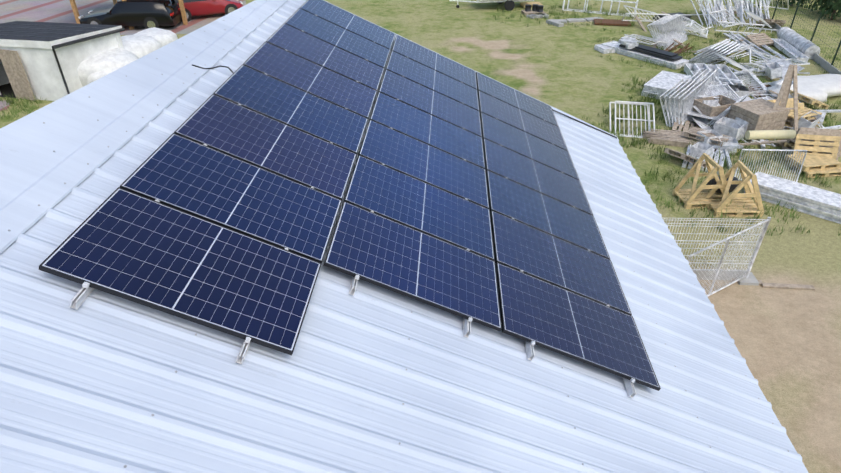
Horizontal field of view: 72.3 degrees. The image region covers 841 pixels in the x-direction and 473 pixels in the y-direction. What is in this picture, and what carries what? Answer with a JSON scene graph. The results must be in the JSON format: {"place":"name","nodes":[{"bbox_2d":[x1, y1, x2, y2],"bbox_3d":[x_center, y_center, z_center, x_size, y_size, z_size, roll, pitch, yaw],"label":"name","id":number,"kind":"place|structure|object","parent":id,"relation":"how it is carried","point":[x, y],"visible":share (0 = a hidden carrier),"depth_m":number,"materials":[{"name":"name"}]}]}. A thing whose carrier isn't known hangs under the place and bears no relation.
{"place":"outdoors","nodes":[
{"label":"outdoors","id":0,"kind":"place"},
{"bbox_2d":[0,0,245,110],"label":"paving","id":1,"kind":"structure","parent":0,"point":[57,11],"depth_m":33.88,"materials":[{"name":"beige concrete"}]},
{"bbox_2d":[78,0,181,28],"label":"black estate car","id":2,"kind":"object","parent":1,"relation":"on","point":[147,14],"visible":0.85,"depth_m":30.10,"materials":[{"name":"black paint"}]},
{"bbox_2d":[69,0,212,29],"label":"wooden posts","id":3,"kind":"object","parent":1,"relation":"on","point":[77,15],"visible":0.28,"depth_m":31.01,"materials":[{"name":"brown wood"}]},
{"bbox_2d":[174,0,242,21],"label":"red car","id":4,"kind":"object","parent":1,"relation":"on","point":[200,7],"visible":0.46,"depth_m":32.37,"materials":[{"name":"red paint"}]},
{"bbox_2d":[0,0,808,472],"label":"roof sheet","id":5,"kind":"object","parent":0,"point":[92,382],"visible":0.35,"depth_m":4.30,"materials":[{"name":"white metal"}]},
{"bbox_2d":[0,0,618,253],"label":"roof flashing","id":6,"kind":"object","parent":5,"relation":"on","point":[74,134],"visible":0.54,"depth_m":5.18,"materials":[{"name":"white metal"}]},
{"bbox_2d":[70,1,636,397],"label":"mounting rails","id":7,"kind":"object","parent":5,"relation":"on","point":[81,295],"visible":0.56,"depth_m":4.91,"materials":[{"name":"metal"}]},
{"bbox_2d":[39,0,660,390],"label":"solar panels","id":8,"kind":"object","parent":7,"relation":"on","point":[224,222],"visible":1,"depth_m":5.92,"materials":[{"name":"blue"}]},
{"bbox_2d":[8,0,788,467],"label":"roof screws","id":9,"kind":"object","parent":5,"relation":"in","point":[408,338],"visible":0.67,"depth_m":5.21,"materials":[{"name":"grey metal"}]},
{"bbox_2d":[192,64,616,138],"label":"roof cables","id":10,"kind":"object","parent":5,"relation":"on","point":[552,109],"visible":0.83,"depth_m":11.85,"materials":[{"name":"black rubber"}]},
{"bbox_2d":[0,0,840,472],"bbox_3d":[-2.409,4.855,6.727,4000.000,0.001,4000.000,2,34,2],"label":"ground","id":11,"kind":"structure","parent":0,"point":[788,344],"depth_m":17.68,"materials":[{"name":"green plant"}]},
{"bbox_2d":[0,21,124,100],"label":"shed","id":12,"kind":"structure","parent":11,"relation":"on","point":[43,59],"depth_m":21.49,"materials":[{"name":"paint"}]},
{"bbox_2d":[77,27,177,86],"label":"wrapped bales","id":13,"kind":"object","parent":11,"relation":"on","point":[138,45],"visible":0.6,"depth_m":22.70,"materials":[{"name":"white plastic"}]},
{"bbox_2d":[0,0,840,237],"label":"tall grass","id":14,"kind":"structure","parent":11,"relation":"on","point":[635,142],"depth_m":20.20,"materials":[{"name":"green plant"}]},
{"bbox_2d":[449,0,533,10],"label":"trailer","id":15,"kind":"object","parent":11,"relation":"on","point":[509,5],"visible":1,"depth_m":34.33,"materials":[{"name":"white metal"}]},
{"bbox_2d":[520,2,840,216],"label":"scrap wood","id":16,"kind":"object","parent":11,"relation":"on","point":[822,147],"visible":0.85,"depth_m":17.58,"materials":[{"name":"brown wood"}]},
{"bbox_2d":[525,0,840,289],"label":"scrap pile","id":17,"kind":"object","parent":11,"relation":"on","point":[822,87],"visible":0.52,"depth_m":22.59,"materials":[{"name":"white paint"}]},
{"bbox_2d":[562,0,840,223],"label":"scrap metal pile","id":18,"kind":"object","parent":11,"relation":"on","point":[680,93],"visible":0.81,"depth_m":21.99,"materials":[{"name":"grey metal"}]},
{"bbox_2d":[664,217,770,296],"bbox_3d":[5.779,0.591,11.731,3.143,1.610,1.454,-1,34,-2],"label":"wire fence panel","id":19,"kind":"object","parent":11,"relation":"on","point":[746,276],"visible":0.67,"depth_m":12.02,"materials":[{"name":"metal"}]},
{"bbox_2d":[739,0,840,73],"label":"boundary fence","id":20,"kind":"object","parent":11,"relation":"on","point":[825,64],"visible":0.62,"depth_m":26.12,"materials":[{"name":"dark green painted metal"},{"name":"steel wire mesh"}]},
{"bbox_2d":[776,0,840,19],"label":"foliage","id":21,"kind":"object","parent":11,"relation":"on","point":[829,6],"visible":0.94,"depth_m":32.51,"materials":[{"name":"green plant"}]}
]}

